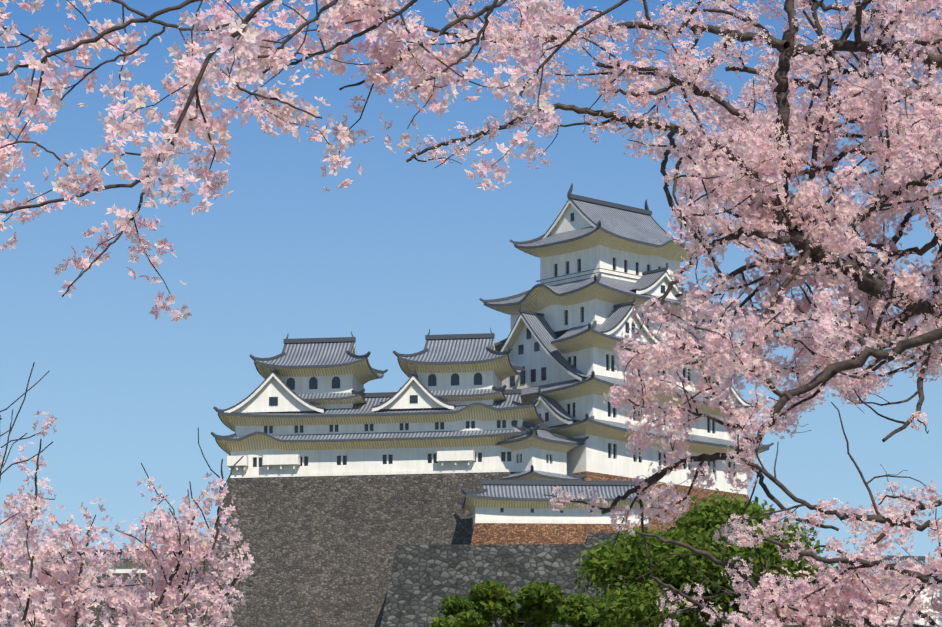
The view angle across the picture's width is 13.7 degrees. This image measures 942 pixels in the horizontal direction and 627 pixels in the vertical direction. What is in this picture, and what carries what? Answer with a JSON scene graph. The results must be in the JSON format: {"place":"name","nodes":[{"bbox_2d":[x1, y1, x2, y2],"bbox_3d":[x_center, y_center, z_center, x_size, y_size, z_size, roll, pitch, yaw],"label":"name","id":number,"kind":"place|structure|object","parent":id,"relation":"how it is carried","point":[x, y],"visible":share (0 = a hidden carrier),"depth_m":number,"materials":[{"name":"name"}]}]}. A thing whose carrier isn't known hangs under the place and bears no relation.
{"place":"outdoors","nodes":[
{"label":"outdoors","id":0,"kind":"place"},
{"bbox_2d":[0,548,201,626],"bbox_3d":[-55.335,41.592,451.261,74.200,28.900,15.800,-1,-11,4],"label":"castle outer wall","id":1,"kind":"structure","parent":0,"point":[126,567],"depth_m":451.31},
{"bbox_2d":[0,362,254,626],"bbox_3d":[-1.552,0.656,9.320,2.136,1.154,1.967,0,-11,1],"label":"cherry tree","id":2,"kind":"object","parent":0,"point":[140,601],"depth_m":9.58,"materials":[{"name":"pink plant"}]},
{"bbox_2d":[0,0,628,321],"bbox_3d":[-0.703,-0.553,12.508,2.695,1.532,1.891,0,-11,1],"label":"blossom branches","id":3,"kind":"object","parent":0,"point":[247,43],"depth_m":12.41,"materials":[{"name":"pink plant"}]},
{"bbox_2d":[178,327,543,626],"bbox_3d":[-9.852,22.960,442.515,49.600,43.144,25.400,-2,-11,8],"label":"castle wing","id":4,"kind":"structure","parent":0,"point":[341,484],"depth_m":438.62,"materials":[{"name":"grey stone"}]},
{"bbox_2d":[426,593,473,626],"bbox_3d":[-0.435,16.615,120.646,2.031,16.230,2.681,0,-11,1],"label":"green tree","id":5,"kind":"object","parent":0,"point":[454,605],"depth_m":121.65,"materials":[{"name":"green plant"}]},
{"bbox_2d":[0,0,941,625],"label":"sky","id":6,"kind":"structure","parent":0,"point":[399,253],"materials":[{"name":"blue"}]},
{"bbox_2d":[455,578,565,626],"bbox_3d":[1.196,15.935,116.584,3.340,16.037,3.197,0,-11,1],"label":"green tree","id":7,"kind":"object","parent":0,"point":[489,598],"depth_m":116.89,"materials":[{"name":"green plant"}]},
{"bbox_2d":[495,420,588,480],"bbox_3d":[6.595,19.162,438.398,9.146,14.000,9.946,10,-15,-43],"label":"turret","id":8,"kind":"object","parent":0,"point":[542,455],"depth_m":436.24,"materials":[{"name":"white paint"}]},
{"bbox_2d":[554,593,631,626],"bbox_3d":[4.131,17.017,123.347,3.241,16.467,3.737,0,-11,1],"label":"green tree","id":9,"kind":"object","parent":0,"point":[573,609],"depth_m":124.28,"materials":[{"name":"green plant"}]},
{"bbox_2d":[360,0,941,626],"bbox_3d":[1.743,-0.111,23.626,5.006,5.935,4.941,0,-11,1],"label":"cherry tree","id":10,"kind":"object","parent":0,"point":[758,148],"depth_m":23.05,"materials":[{"name":"pink plant"}]},
{"bbox_2d":[573,488,835,626],"bbox_3d":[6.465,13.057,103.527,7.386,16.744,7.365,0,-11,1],"label":"green tree","id":11,"kind":"object","parent":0,"point":[634,602],"depth_m":102.41,"materials":[{"name":"green plant"}]},
{"bbox_2d":[834,555,938,625],"bbox_3d":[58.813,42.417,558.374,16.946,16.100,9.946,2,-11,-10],"label":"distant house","id":12,"kind":"structure","parent":0,"point":[889,558],"depth_m":556.18,"materials":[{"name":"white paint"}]},
{"bbox_3d":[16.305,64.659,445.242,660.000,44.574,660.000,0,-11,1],"label":"castle hill","id":13,"kind":"structure","parent":0,"visible":0},
{"bbox_2d":[380,533,693,626],"bbox_3d":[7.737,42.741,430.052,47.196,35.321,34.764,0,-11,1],"label":"stone retaining wall","id":14,"kind":"structure","parent":13,"relation":"on","point":[425,580],"depth_m":423.00,"materials":[{"name":"grey stone"}]},
{"bbox_2d":[457,480,658,543],"bbox_3d":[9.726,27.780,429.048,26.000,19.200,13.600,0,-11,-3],"label":"wall","id":15,"kind":"structure","parent":14,"relation":"on","point":[511,511],"depth_m":426.69,"materials":[{"name":"grey tile"}]},
{"bbox_2d":[479,183,773,532],"bbox_3d":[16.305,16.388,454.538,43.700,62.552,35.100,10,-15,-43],"label":"castle keep","id":16,"kind":"structure","parent":13,"relation":"on","point":[605,266],"depth_m":449.59,"materials":[{"name":"white paint"}]}
]}

